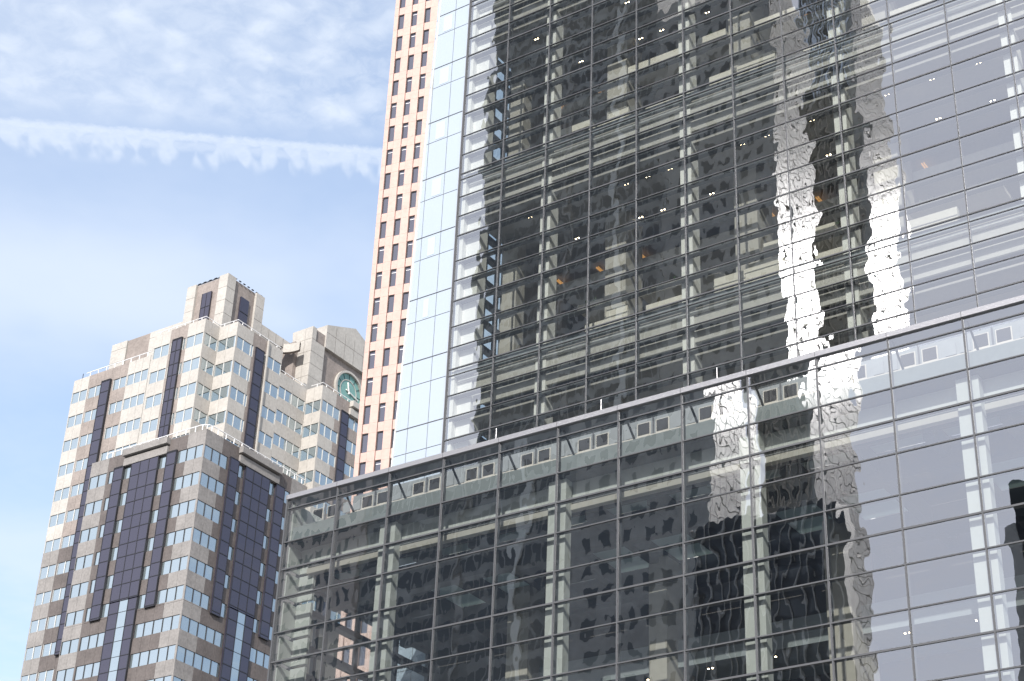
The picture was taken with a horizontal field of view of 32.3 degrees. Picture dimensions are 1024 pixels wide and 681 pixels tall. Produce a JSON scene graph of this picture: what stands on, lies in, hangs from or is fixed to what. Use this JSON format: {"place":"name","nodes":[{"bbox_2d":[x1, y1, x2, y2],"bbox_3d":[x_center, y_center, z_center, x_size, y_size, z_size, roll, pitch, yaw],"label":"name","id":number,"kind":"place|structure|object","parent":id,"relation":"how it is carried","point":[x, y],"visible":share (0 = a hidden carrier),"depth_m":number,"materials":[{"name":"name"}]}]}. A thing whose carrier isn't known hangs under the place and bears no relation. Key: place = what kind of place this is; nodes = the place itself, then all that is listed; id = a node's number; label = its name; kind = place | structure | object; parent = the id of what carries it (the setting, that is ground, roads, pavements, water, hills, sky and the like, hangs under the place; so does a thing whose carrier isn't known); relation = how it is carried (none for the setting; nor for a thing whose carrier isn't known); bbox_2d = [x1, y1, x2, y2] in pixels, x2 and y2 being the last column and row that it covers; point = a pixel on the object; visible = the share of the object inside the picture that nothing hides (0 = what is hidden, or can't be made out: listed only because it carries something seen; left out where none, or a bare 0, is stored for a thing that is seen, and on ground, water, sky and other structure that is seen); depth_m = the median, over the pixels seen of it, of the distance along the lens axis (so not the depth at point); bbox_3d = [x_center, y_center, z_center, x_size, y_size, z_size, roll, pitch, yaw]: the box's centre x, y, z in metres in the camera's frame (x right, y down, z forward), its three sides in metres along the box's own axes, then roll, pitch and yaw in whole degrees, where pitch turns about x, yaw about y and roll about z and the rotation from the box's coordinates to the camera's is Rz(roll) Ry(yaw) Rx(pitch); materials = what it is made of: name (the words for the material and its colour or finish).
{"place":"outdoors","nodes":[
{"label":"outdoors","id":0,"kind":"place"},
{"bbox_2d":[0,0,510,680],"label":"sky","id":1,"kind":"structure","parent":0,"point":[151,151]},
{"bbox_2d":[335,0,438,680],"bbox_3d":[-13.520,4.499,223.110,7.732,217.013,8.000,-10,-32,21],"label":"salmon stone tower","id":2,"kind":"structure","parent":0,"point":[413,39],"depth_m":229.38,"materials":[{"name":"brown stone"}]},
{"bbox_2d":[342,615,367,680],"bbox_3d":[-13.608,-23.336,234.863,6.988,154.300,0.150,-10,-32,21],"label":"window","id":3,"kind":"structure","parent":2,"relation":"in","point":[361,661],"depth_m":202.01,"materials":[{"name":"grey glass"}]},
{"bbox_2d":[361,434,367,452],"bbox_3d":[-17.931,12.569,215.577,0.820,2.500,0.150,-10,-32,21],"label":"window","id":4,"kind":"structure","parent":2,"relation":"in","point":[364,437],"depth_m":215.64,"materials":[{"name":"grey glass"}]},
{"bbox_2d":[363,406,370,424],"bbox_3d":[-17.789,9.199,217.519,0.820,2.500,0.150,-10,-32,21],"label":"window","id":5,"kind":"structure","parent":2,"relation":"in","point":[367,409],"depth_m":217.57,"materials":[{"name":"grey glass"}]},
{"bbox_2d":[366,378,372,396],"bbox_3d":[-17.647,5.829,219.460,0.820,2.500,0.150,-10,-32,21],"label":"window","id":6,"kind":"structure","parent":2,"relation":"in","point":[369,381],"depth_m":219.55,"materials":[{"name":"grey glass"}]},
{"bbox_2d":[368,351,374,368],"bbox_3d":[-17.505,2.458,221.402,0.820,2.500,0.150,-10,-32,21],"label":"window","id":7,"kind":"structure","parent":2,"relation":"in","point":[372,354],"depth_m":221.46,"materials":[{"name":"grey glass"}]},
{"bbox_2d":[371,324,377,341],"bbox_3d":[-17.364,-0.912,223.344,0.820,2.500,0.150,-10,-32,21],"label":"window","id":8,"kind":"structure","parent":2,"relation":"in","point":[374,327],"depth_m":223.38,"materials":[{"name":"grey glass"}]},
{"bbox_2d":[373,298,379,315],"bbox_3d":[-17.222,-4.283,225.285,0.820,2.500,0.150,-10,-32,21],"label":"window","id":9,"kind":"structure","parent":2,"relation":"in","point":[376,301],"depth_m":225.36,"materials":[{"name":"grey glass"}]},
{"bbox_2d":[375,272,381,289],"bbox_3d":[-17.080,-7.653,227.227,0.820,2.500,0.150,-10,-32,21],"label":"window","id":10,"kind":"structure","parent":2,"relation":"in","point":[379,275],"depth_m":227.29,"materials":[{"name":"grey glass"}]},
{"bbox_2d":[376,431,382,450],"bbox_3d":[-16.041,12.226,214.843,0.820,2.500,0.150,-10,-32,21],"label":"window","id":11,"kind":"structure","parent":2,"relation":"in","point":[379,434],"depth_m":214.88,"materials":[{"name":"grey glass"}]},
{"bbox_2d":[378,247,383,263],"bbox_3d":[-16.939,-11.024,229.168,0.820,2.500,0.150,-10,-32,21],"label":"window","id":12,"kind":"structure","parent":2,"relation":"in","point":[381,250],"depth_m":229.24,"materials":[{"name":"grey glass"}]},
{"bbox_2d":[378,403,385,421],"bbox_3d":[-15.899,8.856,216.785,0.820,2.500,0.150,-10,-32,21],"label":"window","id":13,"kind":"structure","parent":2,"relation":"in","point":[382,406],"depth_m":216.83,"materials":[{"name":"grey glass"}]},
{"bbox_2d":[381,375,387,393],"bbox_3d":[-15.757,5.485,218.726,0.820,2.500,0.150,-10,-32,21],"label":"window","id":14,"kind":"structure","parent":2,"relation":"in","point":[384,378],"depth_m":218.80,"materials":[{"name":"grey glass"}]},
{"bbox_2d":[382,197,388,213],"bbox_3d":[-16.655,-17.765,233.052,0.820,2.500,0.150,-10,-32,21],"label":"window","id":15,"kind":"structure","parent":2,"relation":"in","point":[385,200],"depth_m":233.11,"materials":[{"name":"grey glass"}]},
{"bbox_2d":[383,348,389,366],"bbox_3d":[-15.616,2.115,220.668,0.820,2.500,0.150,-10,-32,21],"label":"window","id":16,"kind":"structure","parent":2,"relation":"in","point":[386,351],"depth_m":220.73,"materials":[{"name":"grey glass"}]},
{"bbox_2d":[385,321,391,339],"bbox_3d":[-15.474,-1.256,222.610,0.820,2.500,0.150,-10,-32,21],"label":"window","id":17,"kind":"structure","parent":2,"relation":"in","point":[389,324],"depth_m":222.68,"materials":[{"name":"grey glass"}]},
{"bbox_2d":[387,295,393,312],"bbox_3d":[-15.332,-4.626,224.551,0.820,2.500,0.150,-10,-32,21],"label":"window","id":18,"kind":"structure","parent":2,"relation":"in","point":[391,298],"depth_m":224.59,"materials":[{"name":"grey glass"}]},
{"bbox_2d":[390,269,396,286],"bbox_3d":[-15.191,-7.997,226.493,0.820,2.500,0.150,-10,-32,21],"label":"window","id":19,"kind":"structure","parent":2,"relation":"in","point":[393,272],"depth_m":226.54,"materials":[{"name":"grey glass"}]},
{"bbox_2d":[392,244,398,260],"bbox_3d":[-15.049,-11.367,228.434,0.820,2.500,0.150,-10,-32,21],"label":"window","id":20,"kind":"structure","parent":2,"relation":"in","point":[395,247],"depth_m":228.46,"materials":[{"name":"grey glass"}]},
{"bbox_2d":[394,219,400,235],"bbox_3d":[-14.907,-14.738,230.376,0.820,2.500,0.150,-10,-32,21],"label":"window","id":21,"kind":"structure","parent":2,"relation":"in","point":[397,222],"depth_m":230.42,"materials":[{"name":"grey glass"}]},
{"bbox_2d":[396,194,402,210],"bbox_3d":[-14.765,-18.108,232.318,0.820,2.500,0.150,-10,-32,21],"label":"window","id":22,"kind":"structure","parent":2,"relation":"in","point":[399,197],"depth_m":232.37,"materials":[{"name":"grey glass"}]},
{"bbox_2d":[400,319,405,336],"bbox_3d":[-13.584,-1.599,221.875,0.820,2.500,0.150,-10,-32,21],"label":"window","id":23,"kind":"structure","parent":2,"relation":"in","point":[403,321],"depth_m":221.97,"materials":[{"name":"grey glass"}]},
{"bbox_2d":[402,292,408,309],"bbox_3d":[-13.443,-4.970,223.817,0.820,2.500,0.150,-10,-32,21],"label":"window","id":24,"kind":"structure","parent":2,"relation":"in","point":[405,295],"depth_m":223.90,"materials":[{"name":"grey glass"}]},
{"bbox_2d":[404,266,410,283],"bbox_3d":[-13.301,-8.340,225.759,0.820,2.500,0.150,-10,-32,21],"label":"window","id":25,"kind":"structure","parent":2,"relation":"in","point":[407,269],"depth_m":225.85,"materials":[{"name":"grey glass"}]},
{"bbox_2d":[406,241,412,257],"bbox_3d":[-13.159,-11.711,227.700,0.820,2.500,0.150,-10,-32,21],"label":"window","id":26,"kind":"structure","parent":2,"relation":"in","point":[409,244],"depth_m":227.79,"materials":[{"name":"grey glass"}]},
{"bbox_2d":[408,216,414,232],"bbox_3d":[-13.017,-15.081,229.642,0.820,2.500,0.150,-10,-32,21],"label":"window","id":27,"kind":"structure","parent":2,"relation":"in","point":[411,219],"depth_m":229.72,"materials":[{"name":"grey glass"}]},
{"bbox_2d":[410,191,416,207],"bbox_3d":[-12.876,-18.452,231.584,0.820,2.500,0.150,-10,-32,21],"label":"window","id":28,"kind":"structure","parent":2,"relation":"in","point":[413,194],"depth_m":231.66,"materials":[{"name":"grey glass"}]},
{"label":"ground","id":29,"kind":"structure","parent":0,"visible":0},
{"bbox_2d":[20,273,364,680],"bbox_3d":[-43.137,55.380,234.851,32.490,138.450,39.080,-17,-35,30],"label":"granite clock tower","id":30,"kind":"structure","parent":29,"relation":"on","point":[211,431],"depth_m":238.41,"materials":[{"name":"grey stone"}]},
{"bbox_2d":[55,668,73,680],"bbox_3d":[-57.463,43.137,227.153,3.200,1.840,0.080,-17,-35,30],"label":"window","id":31,"kind":"structure","parent":30,"relation":"in","point":[67,674],"depth_m":227.24,"materials":[{"name":"blue glass"}]},
{"bbox_2d":[60,639,78,654],"bbox_3d":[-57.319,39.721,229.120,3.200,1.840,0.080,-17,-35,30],"label":"window","id":32,"kind":"structure","parent":30,"relation":"in","point":[71,646],"depth_m":229.19,"materials":[{"name":"blue glass"}]},
{"bbox_2d":[65,610,83,626],"bbox_3d":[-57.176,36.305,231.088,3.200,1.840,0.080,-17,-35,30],"label":"window","id":33,"kind":"structure","parent":30,"relation":"in","point":[73,618],"depth_m":231.15,"materials":[{"name":"blue glass"}]},
{"bbox_2d":[70,582,88,597],"bbox_3d":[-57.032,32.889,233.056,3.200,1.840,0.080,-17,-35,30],"label":"window","id":34,"kind":"structure","parent":30,"relation":"in","point":[80,589],"depth_m":233.14,"materials":[{"name":"blue glass"}]},
{"bbox_2d":[54,378,111,655],"bbox_3d":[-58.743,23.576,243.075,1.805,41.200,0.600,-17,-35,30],"label":"bay window","id":35,"kind":"structure","parent":30,"relation":"in","point":[100,417],"depth_m":246.00,"materials":[{"name":"purple glass"}]},
{"bbox_2d":[74,554,92,570],"bbox_3d":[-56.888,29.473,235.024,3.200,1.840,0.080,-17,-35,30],"label":"window","id":36,"kind":"structure","parent":30,"relation":"in","point":[85,561],"depth_m":235.08,"materials":[{"name":"blue glass"}]},
{"bbox_2d":[74,662,99,680],"bbox_3d":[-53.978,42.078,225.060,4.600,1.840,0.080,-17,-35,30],"label":"window","id":37,"kind":"structure","parent":30,"relation":"in","point":[90,670],"depth_m":225.19,"materials":[{"name":"blue glass"}]},
{"bbox_2d":[79,527,97,542],"bbox_3d":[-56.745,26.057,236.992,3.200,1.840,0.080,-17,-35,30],"label":"window","id":38,"kind":"structure","parent":30,"relation":"in","point":[89,534],"depth_m":237.10,"materials":[{"name":"blue glass"}]},
{"bbox_2d":[79,632,104,650],"bbox_3d":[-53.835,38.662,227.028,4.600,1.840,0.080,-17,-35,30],"label":"window","id":39,"kind":"structure","parent":30,"relation":"in","point":[92,641],"depth_m":227.18,"materials":[{"name":"blue glass"}]},
{"bbox_2d":[84,499,102,515],"bbox_3d":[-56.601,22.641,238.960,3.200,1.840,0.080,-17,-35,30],"label":"window","id":40,"kind":"structure","parent":30,"relation":"in","point":[94,507],"depth_m":239.01,"materials":[{"name":"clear glass"}]},
{"bbox_2d":[88,473,106,489],"bbox_3d":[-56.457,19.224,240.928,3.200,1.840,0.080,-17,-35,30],"label":"window","id":41,"kind":"structure","parent":30,"relation":"in","point":[100,480],"depth_m":241.01,"materials":[{"name":"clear glass"}]},
{"bbox_2d":[89,465,124,621],"bbox_3d":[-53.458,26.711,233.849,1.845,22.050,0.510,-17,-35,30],"label":"bay window","id":42,"kind":"structure","parent":30,"relation":"in","point":[118,473],"depth_m":233.42,"materials":[{"name":"purple glass"}]},
{"bbox_2d":[97,601,119,680],"bbox_3d":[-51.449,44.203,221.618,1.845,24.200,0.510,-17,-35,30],"label":"bay window","id":43,"kind":"structure","parent":30,"relation":"in","point":[104,666],"depth_m":224.81,"materials":[{"name":"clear glass"}]},
{"bbox_2d":[108,599,127,680],"bbox_3d":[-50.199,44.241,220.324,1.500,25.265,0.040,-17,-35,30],"label":"window","id":44,"kind":"structure","parent":30,"relation":"in","point":[119,628],"depth_m":223.93,"materials":[{"name":"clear glass"}]},
{"bbox_2d":[116,596,138,680],"bbox_3d":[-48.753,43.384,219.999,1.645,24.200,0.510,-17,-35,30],"label":"bay window","id":45,"kind":"structure","parent":30,"relation":"in","point":[132,605],"depth_m":223.00,"materials":[{"name":"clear glass"}]},
{"bbox_2d":[118,418,140,434],"bbox_3d":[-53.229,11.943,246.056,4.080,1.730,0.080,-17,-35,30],"label":"window","id":46,"kind":"structure","parent":30,"relation":"in","point":[134,424],"depth_m":246.12,"materials":[{"name":"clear glass"}]},
{"bbox_2d":[122,393,144,409],"bbox_3d":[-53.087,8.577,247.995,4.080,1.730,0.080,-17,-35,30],"label":"window","id":47,"kind":"structure","parent":30,"relation":"in","point":[136,400],"depth_m":248.05,"materials":[{"name":"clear glass"}]},
{"bbox_2d":[109,456,159,603],"bbox_3d":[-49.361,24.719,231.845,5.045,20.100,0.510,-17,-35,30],"label":"bay window","id":48,"kind":"structure","parent":30,"relation":"in","point":[129,565],"depth_m":231.49,"materials":[{"name":"purple glass"}]},
{"bbox_2d":[126,368,148,385],"bbox_3d":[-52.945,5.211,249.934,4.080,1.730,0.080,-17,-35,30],"label":"window","id":49,"kind":"structure","parent":30,"relation":"in","point":[142,375],"depth_m":250.00,"materials":[{"name":"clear glass"}]},
{"bbox_2d":[129,645,175,667],"bbox_3d":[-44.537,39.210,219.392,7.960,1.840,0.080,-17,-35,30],"label":"window","id":50,"kind":"structure","parent":30,"relation":"in","point":[165,653],"depth_m":219.49,"materials":[{"name":"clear glass"}]},
{"bbox_2d":[133,615,179,637],"bbox_3d":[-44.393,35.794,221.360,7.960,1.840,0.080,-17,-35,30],"label":"window","id":51,"kind":"structure","parent":30,"relation":"in","point":[169,623],"depth_m":221.48,"materials":[{"name":"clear glass"}]},
{"bbox_2d":[144,449,177,608],"bbox_3d":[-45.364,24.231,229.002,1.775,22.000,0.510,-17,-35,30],"label":"bay window","id":52,"kind":"structure","parent":30,"relation":"in","point":[171,457],"depth_m":228.57,"materials":[{"name":"purple glass"}]},
{"bbox_2d":[156,585,183,604],"bbox_3d":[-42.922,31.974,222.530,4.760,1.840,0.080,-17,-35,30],"label":"window","id":53,"kind":"structure","parent":30,"relation":"in","point":[174,593],"depth_m":222.68,"materials":[{"name":"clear glass"}]},
{"bbox_2d":[158,337,183,438],"bbox_3d":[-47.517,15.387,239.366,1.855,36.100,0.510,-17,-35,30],"label":"bay window","id":54,"kind":"structure","parent":30,"relation":"in","point":[176,348],"depth_m":244.20,"materials":[{"name":"purple glass"}]},
{"bbox_2d":[160,556,187,574],"bbox_3d":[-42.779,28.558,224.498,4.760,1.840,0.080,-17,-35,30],"label":"window","id":55,"kind":"structure","parent":30,"relation":"in","point":[178,564],"depth_m":224.64,"materials":[{"name":"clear glass"}]},
{"bbox_2d":[165,527,191,546],"bbox_3d":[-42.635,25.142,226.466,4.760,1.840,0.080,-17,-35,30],"label":"window","id":56,"kind":"structure","parent":30,"relation":"in","point":[183,535],"depth_m":226.63,"materials":[{"name":"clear glass"}]},
{"bbox_2d":[169,499,195,517],"bbox_3d":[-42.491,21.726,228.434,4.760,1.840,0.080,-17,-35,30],"label":"window","id":57,"kind":"structure","parent":30,"relation":"in","point":[187,507],"depth_m":228.57,"materials":[{"name":"blue glass"}]},
{"bbox_2d":[174,407,192,423],"bbox_3d":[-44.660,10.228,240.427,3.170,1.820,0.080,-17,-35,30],"label":"window","id":58,"kind":"structure","parent":30,"relation":"in","point":[184,415],"depth_m":240.48,"materials":[{"name":"blue glass"}]},
{"bbox_2d":[173,471,199,490],"bbox_3d":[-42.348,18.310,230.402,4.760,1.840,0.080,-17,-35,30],"label":"window","id":59,"kind":"structure","parent":30,"relation":"in","point":[191,479],"depth_m":230.53,"materials":[{"name":"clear glass"}]},
{"bbox_2d":[178,382,195,397],"bbox_3d":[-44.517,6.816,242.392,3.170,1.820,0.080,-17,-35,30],"label":"window","id":60,"kind":"structure","parent":30,"relation":"in","point":[189,389],"depth_m":242.48,"materials":[{"name":"blue glass"}]},
{"bbox_2d":[20,333,357,680],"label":"window","id":61,"kind":"structure","parent":30,"relation":"in","point":[43,598],"depth_m":243.97,"materials":[{"name":"blue glass"}]},
{"bbox_2d":[177,445,202,463],"bbox_3d":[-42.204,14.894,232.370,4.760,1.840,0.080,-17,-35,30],"label":"window","id":62,"kind":"structure","parent":30,"relation":"in","point":[195,452],"depth_m":232.51,"materials":[{"name":"blue glass"}]},
{"bbox_2d":[182,357,199,372],"bbox_3d":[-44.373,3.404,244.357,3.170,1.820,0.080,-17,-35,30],"label":"window","id":63,"kind":"structure","parent":30,"relation":"in","point":[192,364],"depth_m":244.41,"materials":[{"name":"blue glass"}]},
{"bbox_2d":[185,332,203,348],"bbox_3d":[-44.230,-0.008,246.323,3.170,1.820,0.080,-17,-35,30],"label":"window","id":64,"kind":"structure","parent":30,"relation":"in","point":[197,339],"depth_m":246.36,"materials":[{"name":"blue glass"}]},
{"bbox_2d":[184,586,209,609],"bbox_3d":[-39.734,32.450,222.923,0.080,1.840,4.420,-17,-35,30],"label":"window","id":65,"kind":"structure","parent":30,"relation":"in","point":[196,597],"depth_m":223.00,"materials":[{"name":"blue glass"}]},
{"bbox_2d":[176,646,219,677],"bbox_3d":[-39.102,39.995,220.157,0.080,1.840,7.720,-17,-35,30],"label":"window","id":66,"kind":"structure","parent":30,"relation":"in","point":[186,656],"depth_m":220.19,"materials":[{"name":"blue glass"}]},
{"bbox_2d":[188,557,213,580],"bbox_3d":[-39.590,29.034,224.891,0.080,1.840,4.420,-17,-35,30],"label":"window","id":67,"kind":"structure","parent":30,"relation":"in","point":[195,566],"depth_m":224.94,"materials":[{"name":"blue glass"}]},
{"bbox_2d":[180,615,223,647],"bbox_3d":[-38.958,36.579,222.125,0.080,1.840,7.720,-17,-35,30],"label":"window","id":68,"kind":"structure","parent":30,"relation":"in","point":[188,625],"depth_m":222.13,"materials":[{"name":"blue glass"}]},
{"bbox_2d":[192,528,216,552],"bbox_3d":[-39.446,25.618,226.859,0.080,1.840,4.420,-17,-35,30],"label":"window","id":69,"kind":"structure","parent":30,"relation":"in","point":[199,537],"depth_m":226.96,"materials":[{"name":"blue glass"}]},
{"bbox_2d":[198,291,212,320],"bbox_3d":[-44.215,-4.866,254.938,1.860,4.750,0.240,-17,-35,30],"label":"window","id":70,"kind":"structure","parent":30,"relation":"in","point":[206,298],"depth_m":254.93,"materials":[{"name":"purple glass"}]},
{"bbox_2d":[196,500,220,523],"bbox_3d":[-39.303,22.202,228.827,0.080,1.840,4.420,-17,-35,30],"label":"window","id":71,"kind":"structure","parent":30,"relation":"in","point":[203,509],"depth_m":228.91,"materials":[{"name":"blue glass"}]},
{"bbox_2d":[200,472,223,496],"bbox_3d":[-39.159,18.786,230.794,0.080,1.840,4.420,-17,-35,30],"label":"window","id":72,"kind":"structure","parent":30,"relation":"in","point":[206,481],"depth_m":230.87,"materials":[{"name":"blue glass"}]},
{"bbox_2d":[204,444,227,468],"bbox_3d":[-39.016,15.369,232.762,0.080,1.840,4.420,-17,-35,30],"label":"window","id":73,"kind":"structure","parent":30,"relation":"in","point":[210,454],"depth_m":232.85,"materials":[{"name":"blue glass"}]},
{"bbox_2d":[206,411,225,427],"bbox_3d":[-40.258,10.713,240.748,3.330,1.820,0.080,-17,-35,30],"label":"window","id":74,"kind":"structure","parent":30,"relation":"in","point":[218,418],"depth_m":240.77,"materials":[{"name":"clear glass"}]},
{"bbox_2d":[210,386,228,401],"bbox_3d":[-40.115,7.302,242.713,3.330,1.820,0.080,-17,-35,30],"label":"window","id":75,"kind":"structure","parent":30,"relation":"in","point":[220,393],"depth_m":242.78,"materials":[{"name":"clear glass"}]},
{"bbox_2d":[213,360,232,376],"bbox_3d":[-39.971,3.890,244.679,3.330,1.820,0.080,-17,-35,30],"label":"window","id":76,"kind":"structure","parent":30,"relation":"in","point":[226,367],"depth_m":244.74,"materials":[{"name":"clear glass"}]},
{"bbox_2d":[210,456,239,617],"bbox_3d":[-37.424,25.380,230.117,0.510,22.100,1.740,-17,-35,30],"label":"bay window","id":77,"kind":"structure","parent":30,"relation":"in","point":[233,469],"depth_m":229.75,"materials":[{"name":"purple glass"}]},
{"bbox_2d":[217,336,235,351],"bbox_3d":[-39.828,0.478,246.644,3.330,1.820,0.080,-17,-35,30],"label":"window","id":78,"kind":"structure","parent":30,"relation":"in","point":[227,343],"depth_m":246.72,"materials":[{"name":"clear glass"}]},
{"bbox_2d":[219,607,238,680],"bbox_3d":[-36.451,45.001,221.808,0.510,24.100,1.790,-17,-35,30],"label":"bay window","id":79,"kind":"structure","parent":30,"relation":"in","point":[232,615],"depth_m":225.19,"materials":[{"name":"purple glass"}]},
{"bbox_2d":[230,612,244,680],"bbox_3d":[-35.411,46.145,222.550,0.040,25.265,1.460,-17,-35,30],"label":"window","id":80,"kind":"structure","parent":30,"relation":"in","point":[241,617],"depth_m":226.51,"materials":[{"name":"blue glass"}]},
{"bbox_2d":[237,296,248,326],"bbox_3d":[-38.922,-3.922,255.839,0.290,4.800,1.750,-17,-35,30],"label":"window","id":81,"kind":"structure","parent":30,"relation":"in","point":[243,304],"depth_m":255.86,"materials":[{"name":"purple glass"}]},
{"bbox_2d":[238,614,253,680],"bbox_3d":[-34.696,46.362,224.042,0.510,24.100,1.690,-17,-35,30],"label":"bay window","id":82,"kind":"structure","parent":30,"relation":"in","point":[249,622],"depth_m":227.73,"materials":[{"name":"purple glass"}]},
{"bbox_2d":[227,466,270,618],"bbox_3d":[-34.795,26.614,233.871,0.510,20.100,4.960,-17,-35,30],"label":"bay window","id":83,"kind":"structure","parent":30,"relation":"in","point":[245,575],"depth_m":233.59,"materials":[{"name":"purple glass"}]},
{"bbox_2d":[243,347,264,449],"bbox_3d":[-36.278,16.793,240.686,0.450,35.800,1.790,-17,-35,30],"label":"bay window","id":84,"kind":"structure","parent":30,"relation":"in","point":[258,364],"depth_m":245.58,"materials":[{"name":"purple glass"}]},
{"bbox_2d":[250,648,268,668],"bbox_3d":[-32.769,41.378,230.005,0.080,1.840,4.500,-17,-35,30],"label":"window","id":85,"kind":"structure","parent":30,"relation":"in","point":[260,658],"depth_m":229.97,"materials":[{"name":"blue glass"}]},
{"bbox_2d":[261,405,275,423],"bbox_3d":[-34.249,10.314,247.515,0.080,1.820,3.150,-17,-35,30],"label":"window","id":86,"kind":"structure","parent":30,"relation":"in","point":[269,415],"depth_m":247.72,"materials":[{"name":"blue glass"}]},
{"bbox_2d":[264,380,277,398],"bbox_3d":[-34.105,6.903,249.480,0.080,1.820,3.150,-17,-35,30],"label":"window","id":87,"kind":"structure","parent":30,"relation":"in","point":[270,389],"depth_m":249.69,"materials":[{"name":"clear glass"}]},
{"bbox_2d":[258,483,284,640],"bbox_3d":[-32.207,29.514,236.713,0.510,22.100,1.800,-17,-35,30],"label":"bay window","id":88,"kind":"structure","parent":30,"relation":"in","point":[277,512],"depth_m":236.34,"materials":[{"name":"purple glass"}]},
{"bbox_2d":[267,356,280,374],"bbox_3d":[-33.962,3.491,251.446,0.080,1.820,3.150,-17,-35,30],"label":"window","id":89,"kind":"structure","parent":30,"relation":"in","point":[272,364],"depth_m":251.65,"materials":[{"name":"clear glass"}]},
{"bbox_2d":[270,457,296,479],"bbox_3d":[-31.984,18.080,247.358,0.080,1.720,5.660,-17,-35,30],"label":"window","id":90,"kind":"structure","parent":30,"relation":"in","point":[289,474],"depth_m":247.99,"materials":[{"name":"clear glass"}]},
{"bbox_2d":[272,433,299,458],"bbox_3d":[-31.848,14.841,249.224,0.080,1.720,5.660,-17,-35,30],"label":"window","id":91,"kind":"structure","parent":30,"relation":"in","point":[277,440],"depth_m":249.26,"materials":[{"name":"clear glass"}]},
{"bbox_2d":[275,409,301,434],"bbox_3d":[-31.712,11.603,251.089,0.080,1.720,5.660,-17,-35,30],"label":"window","id":92,"kind":"structure","parent":30,"relation":"in","point":[281,417],"depth_m":251.10,"materials":[{"name":"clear glass"}]},
{"bbox_2d":[278,386,304,411],"bbox_3d":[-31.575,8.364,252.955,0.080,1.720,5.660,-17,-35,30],"label":"window","id":93,"kind":"structure","parent":30,"relation":"in","point":[283,393],"depth_m":252.97,"materials":[{"name":"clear glass"}]},
{"bbox_2d":[315,471,332,484],"bbox_3d":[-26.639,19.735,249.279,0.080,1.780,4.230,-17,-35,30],"label":"window","id":94,"kind":"structure","parent":30,"relation":"in","point":[321,479],"depth_m":249.14,"materials":[{"name":"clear glass"}]},
{"bbox_2d":[317,447,334,467],"bbox_3d":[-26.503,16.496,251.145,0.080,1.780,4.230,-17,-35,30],"label":"window","id":95,"kind":"structure","parent":30,"relation":"in","point":[322,454],"depth_m":251.34,"materials":[{"name":"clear glass"}]},
{"bbox_2d":[319,423,337,443],"bbox_3d":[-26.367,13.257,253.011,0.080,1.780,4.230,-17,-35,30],"label":"window","id":96,"kind":"structure","parent":30,"relation":"in","point":[325,431],"depth_m":253.19,"materials":[{"name":"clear glass"}]},
{"bbox_2d":[322,400,339,420],"bbox_3d":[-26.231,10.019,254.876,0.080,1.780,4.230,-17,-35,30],"label":"window","id":97,"kind":"structure","parent":30,"relation":"in","point":[327,408],"depth_m":255.05,"materials":[{"name":"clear glass"}]},
{"bbox_2d":[322,410,348,616],"bbox_3d":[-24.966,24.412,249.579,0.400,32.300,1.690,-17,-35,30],"label":"bay window","id":98,"kind":"structure","parent":30,"relation":"in","point":[344,420],"depth_m":254.37,"materials":[{"name":"black glass"}]},
{"bbox_2d":[267,295,1023,680],"bbox_3d":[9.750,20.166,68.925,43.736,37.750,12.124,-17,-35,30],"label":"glass podium","id":99,"kind":"object","parent":29,"relation":"on","point":[927,585],"visible":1,"depth_m":74.73,"materials":[{"name":"grey glass"}]},
{"bbox_2d":[390,0,1023,680],"bbox_3d":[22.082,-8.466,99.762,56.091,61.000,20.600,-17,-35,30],"label":"glass tower","id":100,"kind":"structure","parent":99,"relation":"on","point":[668,196],"depth_m":97.12,"materials":[{"name":"glass"}]},
{"bbox_2d":[422,298,428,317],"bbox_3d":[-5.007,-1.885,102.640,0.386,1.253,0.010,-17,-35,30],"label":"window","id":101,"kind":"structure","parent":100,"relation":"in","point":[426,301],"depth_m":102.64,"materials":[{"name":"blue glass"}]},
{"bbox_2d":[427,236,435,255],"bbox_3d":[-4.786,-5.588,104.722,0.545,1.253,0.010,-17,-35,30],"label":"window","id":102,"kind":"structure","parent":100,"relation":"in","point":[431,241],"depth_m":104.70,"materials":[{"name":"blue glass"}]},
{"bbox_2d":[431,177,441,196],"bbox_3d":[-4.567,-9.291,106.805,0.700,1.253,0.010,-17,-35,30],"label":"window","id":103,"kind":"structure","parent":100,"relation":"in","point":[436,183],"depth_m":106.79,"materials":[{"name":"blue glass"}]},
{"bbox_2d":[435,120,445,139],"bbox_3d":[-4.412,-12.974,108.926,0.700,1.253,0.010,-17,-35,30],"label":"window","id":104,"kind":"structure","parent":100,"relation":"in","point":[440,127],"depth_m":108.92,"materials":[{"name":"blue glass"}]},
{"bbox_2d":[439,66,448,84],"bbox_3d":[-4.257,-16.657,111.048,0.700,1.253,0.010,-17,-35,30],"label":"window","id":105,"kind":"structure","parent":100,"relation":"in","point":[444,72],"depth_m":111.04,"materials":[{"name":"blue glass"}]},
{"bbox_2d":[443,13,452,31],"bbox_3d":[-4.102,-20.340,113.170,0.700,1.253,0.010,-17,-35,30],"label":"window","id":106,"kind":"structure","parent":100,"relation":"in","point":[447,25],"depth_m":113.15,"materials":[{"name":"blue glass"}]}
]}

